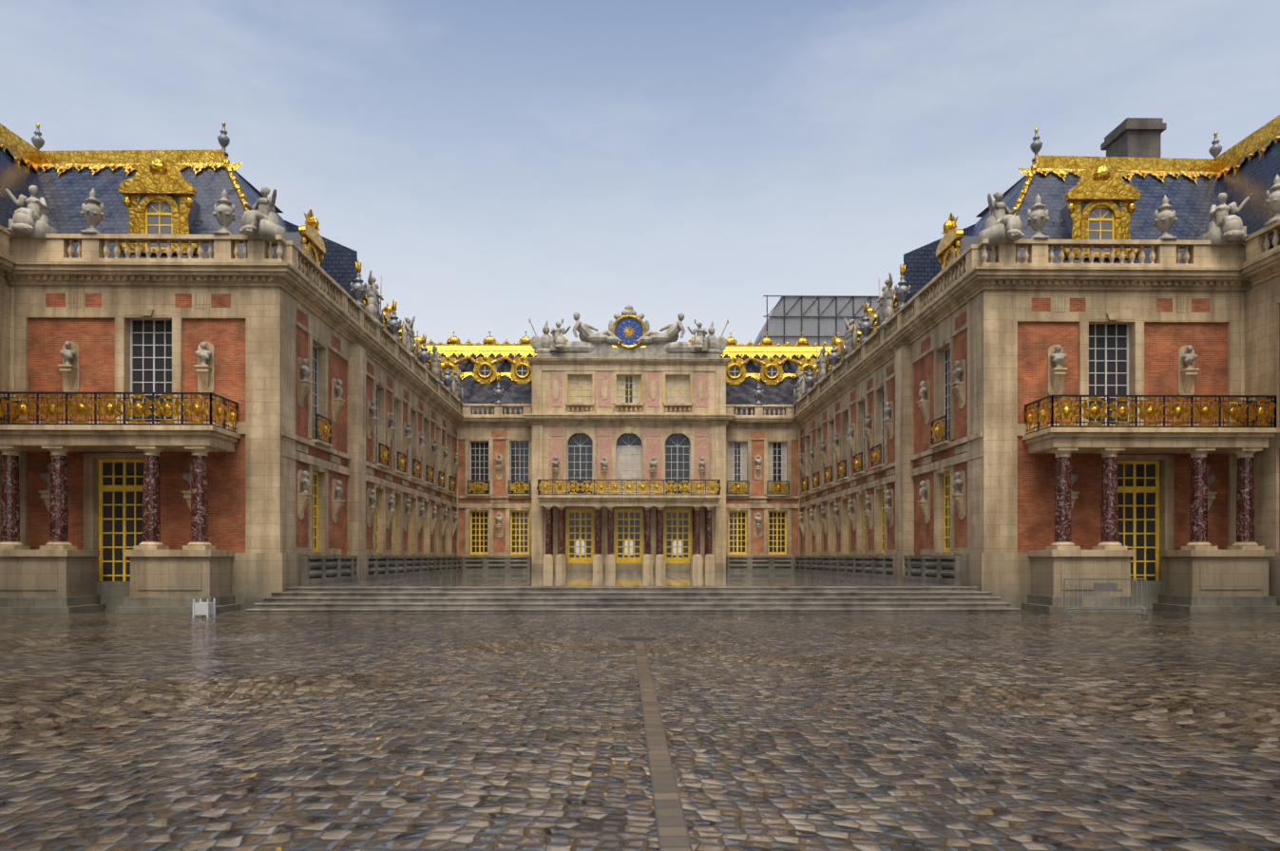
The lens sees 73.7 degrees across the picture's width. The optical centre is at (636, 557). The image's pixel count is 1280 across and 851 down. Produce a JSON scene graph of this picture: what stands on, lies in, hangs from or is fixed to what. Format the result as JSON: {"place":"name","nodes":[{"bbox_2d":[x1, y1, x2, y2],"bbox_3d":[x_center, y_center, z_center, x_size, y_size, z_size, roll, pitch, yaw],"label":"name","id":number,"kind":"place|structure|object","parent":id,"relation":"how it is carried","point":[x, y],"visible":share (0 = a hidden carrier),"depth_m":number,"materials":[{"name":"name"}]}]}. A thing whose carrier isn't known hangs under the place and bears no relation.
{"place":"outdoors","nodes":[
{"label":"outdoors","id":0,"kind":"place"},
{"bbox_2d":[192,598,215,617],"bbox_3d":[-12.652,1.481,24.965,0.460,0.550,0.452,0,0,-1],"label":"planter box","id":1,"kind":"object","parent":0,"point":[200,608],"visible":1,"depth_m":24.77,"materials":[{"name":"grey paint"}]},
{"bbox_2d":[414,305,844,573],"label":"facade","id":2,"kind":"structure","parent":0,"point":[628,393],"depth_m":58.84,"materials":[{"name":"stone"}]},
{"bbox_2d":[493,375,503,403],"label":"urn","id":3,"kind":"object","parent":2,"relation":"on","point":[498,393],"visible":1,"depth_m":59.16,"materials":[{"name":"grey"}]},
{"bbox_2d":[495,512,502,537],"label":"bust","id":4,"kind":"object","parent":2,"relation":"on","point":[498,525],"visible":1,"depth_m":59.55,"materials":[{"name":"stone"}]},
{"bbox_2d":[495,454,502,479],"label":"bust","id":5,"kind":"object","parent":2,"relation":"on","point":[498,467],"visible":0.98,"depth_m":59.57,"materials":[{"name":"stone"}]},
{"bbox_2d":[552,457,559,481],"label":"bust","id":6,"kind":"object","parent":2,"relation":"on","point":[555,468],"visible":0.96,"depth_m":58.34,"materials":[{"name":"stone"}]},
{"bbox_2d":[600,457,608,482],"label":"bust","id":7,"kind":"object","parent":2,"relation":"on","point":[603,468],"visible":0.92,"depth_m":58.42,"materials":[{"name":"stone"}]},
{"bbox_2d":[649,457,657,482],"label":"bust","id":8,"kind":"object","parent":2,"relation":"on","point":[653,468],"visible":0.98,"depth_m":58.50,"materials":[{"name":"stone"}]},
{"bbox_2d":[697,457,706,482],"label":"bust","id":9,"kind":"object","parent":2,"relation":"on","point":[701,468],"visible":0.94,"depth_m":58.55,"materials":[{"name":"stone"}]},
{"bbox_2d":[753,455,762,480],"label":"bust","id":10,"kind":"object","parent":2,"relation":"on","point":[757,468],"visible":1,"depth_m":59.84,"materials":[{"name":"stone"}]},
{"bbox_2d":[753,512,762,537],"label":"bust","id":11,"kind":"object","parent":2,"relation":"on","point":[757,525],"visible":1,"depth_m":59.84,"materials":[{"name":"stone"}]},
{"bbox_2d":[753,376,764,404],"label":"urn","id":12,"kind":"object","parent":2,"relation":"on","point":[758,393],"visible":1,"depth_m":59.44,"materials":[{"name":"grey"}]},
{"bbox_2d":[753,295,881,345],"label":"scaffolding structure","id":13,"kind":"object","parent":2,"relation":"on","point":[818,320],"visible":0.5,"depth_m":68.96,"materials":[{"name":"grey"}]},
{"bbox_2d":[0,609,1279,850],"bbox_3d":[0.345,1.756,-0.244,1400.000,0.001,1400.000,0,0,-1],"label":"ground cobbles","id":14,"kind":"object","parent":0,"point":[1022,731],"depth_m":8.58,"materials":[{"name":"stone"}]},
{"bbox_2d":[0,123,357,613],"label":"pavilion","id":15,"kind":"structure","parent":14,"relation":"on","point":[147,291],"depth_m":28.65,"materials":[{"name":"stone"}]},
{"bbox_2d":[5,185,57,239],"bbox_3d":[-20.151,-11.460,28.154,1.260,1.877,1.413,0,0,-9],"label":"statue","id":16,"kind":"object","parent":15,"relation":"on","point":[31,220],"visible":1,"depth_m":28.05,"materials":[{"name":"stone"}]},
{"bbox_2d":[30,122,44,151],"bbox_3d":[-22.744,-15.894,32.416,0.440,1.300,0.418,0,0,-1],"label":"finial","id":17,"kind":"object","parent":15,"relation":"on","point":[37,141],"visible":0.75,"depth_m":32.33,"materials":[{"name":"grey"}]},
{"bbox_2d":[38,462,50,511],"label":"bust","id":18,"kind":"object","parent":15,"relation":"attached to","point":[45,494],"visible":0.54,"depth_m":28.32,"materials":[{"name":"stone"}]},
{"bbox_2d":[57,341,79,392],"bbox_3d":[-18.985,-6.362,28.491,0.533,1.789,0.361,0,0,-1],"label":"bust","id":19,"kind":"object","parent":15,"relation":"on","point":[69,367],"visible":0.98,"depth_m":28.58,"materials":[{"name":"stone"}]},
{"bbox_2d":[80,188,105,233],"bbox_3d":[-18.083,-11.494,28.385,0.684,1.600,0.693,0,0,22],"label":"urn","id":20,"kind":"object","parent":15,"relation":"on","point":[92,213],"visible":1,"depth_m":28.24,"materials":[{"name":"stone"}]},
{"bbox_2d":[181,462,191,511],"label":"bust","id":21,"kind":"object","parent":15,"relation":"attached to","point":[187,478],"visible":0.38,"depth_m":28.40,"materials":[{"name":"stone"}]},
{"bbox_2d":[194,342,214,395],"bbox_3d":[-14.485,-6.362,28.558,0.554,1.789,0.361,0,0,-1],"label":"bust","id":22,"kind":"object","parent":15,"relation":"on","point":[204,353],"visible":1,"depth_m":28.65,"materials":[{"name":"stone"}]},
{"bbox_2d":[217,120,229,154],"bbox_3d":[-15.641,-15.894,32.322,0.440,1.300,0.418,0,0,-1],"label":"finial","id":23,"kind":"object","parent":15,"relation":"on","point":[223,139],"visible":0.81,"depth_m":32.23,"materials":[{"name":"grey"}]},
{"bbox_2d":[212,189,235,234],"bbox_3d":[-13.744,-11.494,28.449,0.684,1.600,0.693,0,0,22],"label":"urn","id":24,"kind":"object","parent":15,"relation":"on","point":[223,214],"visible":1,"depth_m":28.29,"materials":[{"name":"stone"}]},
{"bbox_2d":[238,187,285,248],"bbox_3d":[-12.451,-11.455,28.263,1.305,1.868,1.378,0,0,28],"label":"statue","id":25,"kind":"object","parent":15,"relation":"on","point":[262,222],"visible":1,"depth_m":28.18,"materials":[{"name":"stone"}]},
{"bbox_2d":[280,240,463,592],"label":"wing","id":26,"kind":"structure","parent":14,"relation":"on","point":[330,332],"depth_m":35.98,"materials":[{"name":"stone"}]},
{"bbox_2d":[297,357,312,407],"bbox_3d":[-11.937,-6.311,30.727,0.361,1.789,0.554,0,0,-1],"label":"bust","id":27,"kind":"object","parent":26,"relation":"attached to","point":[304,383],"visible":1,"depth_m":30.60,"materials":[{"name":"stone"}]},
{"bbox_2d":[297,470,312,519],"bbox_3d":[-11.937,-2.261,30.727,0.361,1.789,0.533,0,0,-1],"label":"bust","id":28,"kind":"object","parent":26,"relation":"attached to","point":[304,495],"visible":1,"depth_m":30.60,"materials":[{"name":"stone"}]},
{"bbox_2d":[331,378,344,422],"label":"bust","id":29,"kind":"object","parent":26,"relation":"attached to","point":[337,401],"visible":1,"depth_m":34.19,"materials":[{"name":"stone"}]},
{"bbox_2d":[331,478,344,523],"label":"bust","id":30,"kind":"object","parent":26,"relation":"attached to","point":[337,505],"visible":1,"depth_m":34.19,"materials":[{"name":"stone"}]},
{"bbox_2d":[349,260,366,309],"bbox_3d":[-11.903,-11.717,36.528,0.684,2.045,0.693,0,0,-23],"label":"urn","id":31,"kind":"object","parent":26,"relation":"on","point":[358,290],"visible":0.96,"depth_m":36.41,"materials":[{"name":"grey"}]},
{"bbox_2d":[366,400,378,439],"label":"bust","id":32,"kind":"object","parent":26,"relation":"attached to","point":[372,420],"visible":1,"depth_m":38.85,"materials":[{"name":"stone"}]},
{"bbox_2d":[366,488,378,527],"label":"bust","id":33,"kind":"object","parent":26,"relation":"attached to","point":[372,507],"visible":1,"depth_m":38.85,"materials":[{"name":"stone"}]},
{"bbox_2d":[366,269,382,327],"bbox_3d":[-11.959,-11.747,38.729,0.720,2.498,1.349,0,0,-1],"label":"statue","id":34,"kind":"object","parent":26,"relation":"on","point":[372,294],"visible":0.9,"depth_m":38.47,"materials":[{"name":"stone"}]},
{"bbox_2d":[374,283,383,331],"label":"statue","id":35,"kind":"object","parent":26,"relation":"on","point":[377,309],"visible":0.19,"depth_m":39.26,"materials":[{"name":"stone"}]},
{"bbox_2d":[386,494,396,530],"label":"bust","id":36,"kind":"object","parent":26,"relation":"attached to","point":[391,511],"visible":1,"depth_m":42.04,"materials":[{"name":"stone"}]},
{"bbox_2d":[386,411,396,447],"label":"bust","id":37,"kind":"object","parent":26,"relation":"attached to","point":[391,429],"visible":1,"depth_m":42.04,"materials":[{"name":"stone"}]},
{"bbox_2d":[386,299,401,342],"bbox_3d":[-11.988,-11.717,42.177,0.684,2.045,0.693,0,0,-23],"label":"urn","id":38,"kind":"object","parent":26,"relation":"on","point":[393,326],"visible":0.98,"depth_m":42.05,"materials":[{"name":"grey"}]},
{"bbox_2d":[402,497,412,532],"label":"bust","id":39,"kind":"object","parent":26,"relation":"attached to","point":[407,515],"visible":1,"depth_m":45.24,"materials":[{"name":"stone"}]},
{"bbox_2d":[402,421,412,455],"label":"bust","id":40,"kind":"object","parent":26,"relation":"attached to","point":[407,438],"visible":1,"depth_m":45.23,"materials":[{"name":"stone"}]},
{"bbox_2d":[401,317,418,360],"bbox_3d":[-12.029,-11.613,45.190,0.745,2.226,1.222,0,0,-1],"label":"statue","id":41,"kind":"object","parent":26,"relation":"on","point":[407,331],"visible":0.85,"depth_m":44.83,"materials":[{"name":"stone"}]},
{"bbox_2d":[409,316,418,362],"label":"statue","id":42,"kind":"object","parent":26,"relation":"on","point":[412,337],"visible":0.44,"depth_m":45.58,"materials":[{"name":"stone"}]},
{"bbox_2d":[418,501,426,533],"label":"bust","id":43,"kind":"object","parent":26,"relation":"attached to","point":[421,517],"visible":1,"depth_m":48.47,"materials":[{"name":"stone"}]},
{"bbox_2d":[418,431,426,461],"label":"bust","id":44,"kind":"object","parent":26,"relation":"attached to","point":[421,446],"visible":1,"depth_m":48.47,"materials":[{"name":"stone"}]},
{"bbox_2d":[418,333,430,370],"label":"urn","id":45,"kind":"object","parent":26,"relation":"on","point":[424,354],"visible":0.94,"depth_m":48.46,"materials":[{"name":"grey"}]},
{"bbox_2d":[430,439,439,467],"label":"bust","id":46,"kind":"object","parent":26,"relation":"attached to","point":[434,453],"visible":0.98,"depth_m":51.61,"materials":[{"name":"stone"}]},
{"bbox_2d":[430,505,439,534],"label":"bust","id":47,"kind":"object","parent":26,"relation":"attached to","point":[433,522],"visible":1,"depth_m":51.62,"materials":[{"name":"stone"}]},
{"bbox_2d":[430,342,441,383],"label":"statue","id":48,"kind":"object","parent":26,"relation":"on","point":[434,359],"visible":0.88,"depth_m":51.26,"materials":[{"name":"stone"}]},
{"bbox_2d":[436,350,442,386],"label":"statue","id":49,"kind":"object","parent":26,"relation":"on","point":[439,376],"visible":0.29,"depth_m":52.07,"materials":[{"name":"stone"}]},
{"bbox_2d":[441,508,449,535],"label":"bust","id":50,"kind":"object","parent":26,"relation":"attached to","point":[445,522],"visible":1,"depth_m":54.87,"materials":[{"name":"stone"}]},
{"bbox_2d":[441,445,449,473],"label":"bust","id":51,"kind":"object","parent":26,"relation":"attached to","point":[445,459],"visible":0.98,"depth_m":54.86,"materials":[{"name":"stone"}]},
{"bbox_2d":[441,359,453,392],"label":"urn","id":52,"kind":"object","parent":26,"relation":"on","point":[447,380],"visible":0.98,"depth_m":54.85,"materials":[{"name":"grey"}]},
{"bbox_2d":[452,452,458,477],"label":"bust","id":53,"kind":"object","parent":26,"relation":"attached to","point":[455,465],"visible":0.98,"depth_m":58.13,"materials":[{"name":"stone"}]},
{"bbox_2d":[452,511,458,537],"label":"bust","id":54,"kind":"object","parent":26,"relation":"attached to","point":[455,524],"visible":1,"depth_m":58.14,"materials":[{"name":"stone"}]},
{"bbox_2d":[451,370,463,403],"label":"statue","id":55,"kind":"object","parent":26,"relation":"on","point":[454,385],"visible":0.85,"depth_m":57.73,"materials":[{"name":"stone"}]},
{"bbox_2d":[245,572,1019,613],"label":"terrace steps","id":56,"kind":"structure","parent":14,"relation":"on","point":[629,593],"depth_m":28.32,"materials":[{"name":"stone"}]},
{"bbox_2d":[617,636,657,641],"bbox_3d":[0.018,1.750,18.353,0.880,0.012,0.880,0,0,-1],"label":"manhole cover","id":57,"kind":"object","parent":14,"relation":"on","point":[637,639],"visible":1,"depth_m":18.26,"materials":[{"name":"grey metal"}]},
{"bbox_2d":[633,641,692,850],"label":"paving strip","id":58,"kind":"object","parent":14,"relation":"on","point":[672,831],"visible":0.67,"depth_m":6.91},
{"bbox_2d":[793,244,983,591],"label":"wing","id":59,"kind":"structure","parent":14,"relation":"on","point":[932,334],"depth_m":36.33,"materials":[{"name":"stone"}]},
{"bbox_2d":[793,370,799,406],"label":"statue","id":60,"kind":"object","parent":59,"relation":"on","point":[797,391],"visible":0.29,"depth_m":58.83,"materials":[{"name":"stone"}]},
{"bbox_2d":[793,371,805,404],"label":"statue","id":61,"kind":"object","parent":59,"relation":"on","point":[801,386],"visible":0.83,"depth_m":58.08,"materials":[{"name":"stone"}]},
{"bbox_2d":[797,452,804,477],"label":"bust","id":62,"kind":"object","parent":59,"relation":"attached to","point":[801,466],"visible":1,"depth_m":58.48,"materials":[{"name":"stone"}]},
{"bbox_2d":[798,511,804,537],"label":"bust","id":63,"kind":"object","parent":59,"relation":"attached to","point":[801,525],"visible":1,"depth_m":58.48,"materials":[{"name":"stone"}]},
{"bbox_2d":[803,361,815,393],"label":"urn","id":64,"kind":"object","parent":59,"relation":"on","point":[810,381],"visible":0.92,"depth_m":55.20,"materials":[{"name":"grey"}]},
{"bbox_2d":[807,446,815,473],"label":"bust","id":65,"kind":"object","parent":59,"relation":"attached to","point":[811,460],"visible":1,"depth_m":55.22,"materials":[{"name":"stone"}]},
{"bbox_2d":[807,509,815,536],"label":"bust","id":66,"kind":"object","parent":59,"relation":"attached to","point":[811,522],"visible":1,"depth_m":55.22,"materials":[{"name":"stone"}]},
{"bbox_2d":[814,351,821,387],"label":"statue","id":67,"kind":"object","parent":59,"relation":"on","point":[818,372],"visible":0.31,"depth_m":52.41,"materials":[{"name":"stone"}]},
{"bbox_2d":[816,343,826,385],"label":"statue","id":68,"kind":"object","parent":59,"relation":"on","point":[822,360],"visible":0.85,"depth_m":51.62,"materials":[{"name":"stone"}]},
{"bbox_2d":[819,505,826,534],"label":"bust","id":69,"kind":"object","parent":59,"relation":"attached to","point":[823,520],"visible":1,"depth_m":52.01,"materials":[{"name":"stone"}]},
{"bbox_2d":[819,439,826,468],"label":"bust","id":70,"kind":"object","parent":59,"relation":"attached to","point":[823,453],"visible":1,"depth_m":52.02,"materials":[{"name":"stone"}]},
{"bbox_2d":[827,334,840,371],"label":"urn","id":71,"kind":"object","parent":59,"relation":"on","point":[833,357],"visible":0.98,"depth_m":48.80,"materials":[{"name":"grey"}]},
{"bbox_2d":[832,431,840,462],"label":"bust","id":72,"kind":"object","parent":59,"relation":"attached to","point":[836,447],"visible":0.98,"depth_m":48.83,"materials":[{"name":"stone"}]},
{"bbox_2d":[832,502,840,534],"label":"bust","id":73,"kind":"object","parent":59,"relation":"attached to","point":[836,517],"visible":1,"depth_m":48.82,"materials":[{"name":"stone"}]},
{"bbox_2d":[840,318,849,364],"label":"statue","id":74,"kind":"object","parent":59,"relation":"on","point":[846,337],"visible":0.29,"depth_m":45.94,"materials":[{"name":"stone"}]},
{"bbox_2d":[840,319,857,361],"bbox_3d":[11.362,-11.613,45.538,0.745,2.226,1.222,0,0,-1],"label":"statue","id":75,"kind":"object","parent":59,"relation":"on","point":[852,336],"visible":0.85,"depth_m":45.18,"materials":[{"name":"stone"}]},
{"bbox_2d":[846,422,855,456],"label":"bust","id":76,"kind":"object","parent":59,"relation":"attached to","point":[850,440],"visible":1,"depth_m":45.62,"materials":[{"name":"stone"}]},
{"bbox_2d":[846,498,855,532],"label":"bust","id":77,"kind":"object","parent":59,"relation":"attached to","point":[850,515],"visible":1,"depth_m":45.62,"materials":[{"name":"stone"}]},
{"bbox_2d":[858,302,873,343],"bbox_3d":[11.410,-11.717,42.525,0.684,2.045,0.693,0,0,22],"label":"urn","id":78,"kind":"object","parent":59,"relation":"on","point":[865,328],"visible":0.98,"depth_m":42.41,"materials":[{"name":"grey"}]},
{"bbox_2d":[862,494,873,530],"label":"bust","id":79,"kind":"object","parent":59,"relation":"attached to","point":[869,511],"visible":1,"depth_m":42.40,"materials":[{"name":"stone"}]},
{"bbox_2d":[862,413,873,448],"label":"bust","id":80,"kind":"object","parent":59,"relation":"attached to","point":[869,429],"visible":1,"depth_m":42.39,"materials":[{"name":"stone"}]},
{"bbox_2d":[876,285,886,333],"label":"statue","id":81,"kind":"object","parent":59,"relation":"on","point":[882,311],"visible":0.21,"depth_m":39.60,"materials":[{"name":"stone"}]},
{"bbox_2d":[878,272,893,329],"bbox_3d":[11.484,-11.747,39.077,0.720,2.498,1.349,0,0,-1],"label":"statue","id":82,"kind":"object","parent":59,"relation":"on","point":[888,296],"visible":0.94,"depth_m":38.82,"materials":[{"name":"stone"}]},
{"bbox_2d":[882,401,893,439],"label":"bust","id":83,"kind":"object","parent":59,"relation":"attached to","point":[888,421],"visible":1,"depth_m":39.19,"materials":[{"name":"stone"}]},
{"bbox_2d":[882,489,893,528],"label":"bust","id":84,"kind":"object","parent":59,"relation":"attached to","point":[888,507],"visible":1,"depth_m":39.19,"materials":[{"name":"stone"}]},
{"bbox_2d":[894,262,911,311],"bbox_3d":[11.494,-11.717,36.876,0.684,2.045,0.693,0,0,22],"label":"urn","id":85,"kind":"object","parent":59,"relation":"on","point":[902,293],"visible":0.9,"depth_m":36.76,"materials":[{"name":"grey"}]},
{"bbox_2d":[917,380,930,424],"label":"bust","id":86,"kind":"object","parent":59,"relation":"attached to","point":[924,403],"visible":1,"depth_m":34.54,"materials":[{"name":"stone"}]},
{"bbox_2d":[917,479,930,523],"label":"bust","id":87,"kind":"object","parent":59,"relation":"attached to","point":[924,505],"visible":1,"depth_m":34.54,"materials":[{"name":"stone"}]},
{"bbox_2d":[950,359,965,408],"bbox_3d":[11.700,-6.311,31.078,0.361,1.789,0.554,0,0,-1],"label":"bust","id":88,"kind":"object","parent":59,"relation":"attached to","point":[958,385],"visible":1,"depth_m":30.95,"materials":[{"name":"stone"}]},
{"bbox_2d":[950,471,965,519],"bbox_3d":[11.700,-2.261,31.078,0.361,1.789,0.533,0,0,-1],"label":"bust","id":89,"kind":"object","parent":59,"relation":"attached to","point":[959,495],"visible":1,"depth_m":30.95,"materials":[{"name":"stone"}]},
{"bbox_2d":[903,114,1279,612],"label":"pavilion","id":90,"kind":"structure","parent":14,"relation":"on","point":[1112,295],"depth_m":29.05,"materials":[{"name":"stone"}]},
{"bbox_2d":[978,191,1024,252],"bbox_3d":[12.287,-11.455,28.631,1.305,1.868,1.378,0,0,-30],"label":"statue","id":91,"kind":"object","parent":90,"relation":"on","point":[1001,227],"visible":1,"depth_m":28.55,"materials":[{"name":"stone"}]},
{"bbox_2d":[1030,127,1042,160],"bbox_3d":[15.355,-15.894,32.782,0.440,1.300,0.418,0,0,-1],"label":"finial","id":92,"kind":"object","parent":90,"relation":"on","point":[1036,145],"visible":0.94,"depth_m":32.70,"materials":[{"name":"grey"}]},
{"bbox_2d":[1027,193,1049,239],"bbox_3d":[13.573,-11.494,28.856,0.684,1.600,0.693,0,0,22],"label":"urn","id":93,"kind":"object","parent":90,"relation":"on","point":[1038,219],"visible":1,"depth_m":28.70,"materials":[{"name":"stone"}]},
{"bbox_2d":[1047,344,1067,395],"bbox_3d":[14.312,-6.362,28.986,0.554,1.789,0.361,0,0,-1],"label":"bust","id":94,"kind":"object","parent":90,"relation":"attached to","point":[1056,369],"visible":0.98,"depth_m":29.06,"materials":[{"name":"stone"}]},
{"bbox_2d":[1070,465,1079,508],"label":"bust","id":95,"kind":"object","parent":90,"relation":"attached to","point":[1074,495],"visible":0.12,"depth_m":28.83,"materials":[{"name":"stone"}]},
{"bbox_2d":[1100,117,1166,157],"bbox_3d":[21.201,-16.044,36.470,1.700,4.600,1.900,0,0,-1],"label":"chimney","id":96,"kind":"object","parent":90,"relation":"on","point":[1134,137],"visible":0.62,"depth_m":35.67,"materials":[{"name":"stone"}]},
{"bbox_2d":[1152,194,1177,239],"bbox_3d":[17.913,-11.494,28.920,0.684,1.600,0.693,0,0,22],"label":"urn","id":97,"kind":"object","parent":90,"relation":"on","point":[1165,219],"visible":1,"depth_m":28.78,"materials":[{"name":"stone"}]},
{"bbox_2d":[1178,345,1199,398],"bbox_3d":[18.811,-6.362,29.053,0.533,1.789,0.361,0,0,-1],"label":"bust","id":98,"kind":"object","parent":90,"relation":"attached to","point":[1187,370],"visible":0.96,"depth_m":29.13,"materials":[{"name":"stone"}]},
{"bbox_2d":[1206,464,1217,511],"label":"bust","id":99,"kind":"object","parent":90,"relation":"attached to","point":[1211,495],"visible":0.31,"depth_m":28.90,"materials":[{"name":"stone"}]},
{"bbox_2d":[1208,131,1222,158],"bbox_3d":[22.451,-15.894,33.088,0.440,1.300,0.418,0,0,-1],"label":"finial","id":100,"kind":"object","parent":90,"relation":"on","point":[1214,149],"visible":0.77,"depth_m":33.00,"materials":[{"name":"grey"}]},
{"bbox_2d":[1199,192,1249,246],"bbox_3d":[19.987,-11.460,28.750,1.260,1.877,1.413,0,0,8],"label":"statue","id":101,"kind":"object","parent":90,"relation":"on","point":[1223,227],"visible":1,"depth_m":28.64,"materials":[{"name":"stone"}]},
{"bbox_2d":[1262,174,1279,227],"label":"urn","id":102,"kind":"object","parent":90,"relation":"on","point":[1272,201],"visible":1,"depth_m":27.27,"materials":[{"name":"stone"}]},
{"bbox_2d":[1062,578,1149,615],"bbox_3d":[14.208,1.193,25.865,2.544,1.119,0.600,0,0,-1],"label":"crowd barrier","id":103,"kind":"object","parent":14,"relation":"on","point":[1100,586],"visible":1,"depth_m":25.85,"materials":[{"name":"silver metal"}]},
{"bbox_2d":[0,0,1279,344],"label":"sky","id":104,"kind":"structure","parent":0,"point":[500,165],"materials":[{"name":"blue"}]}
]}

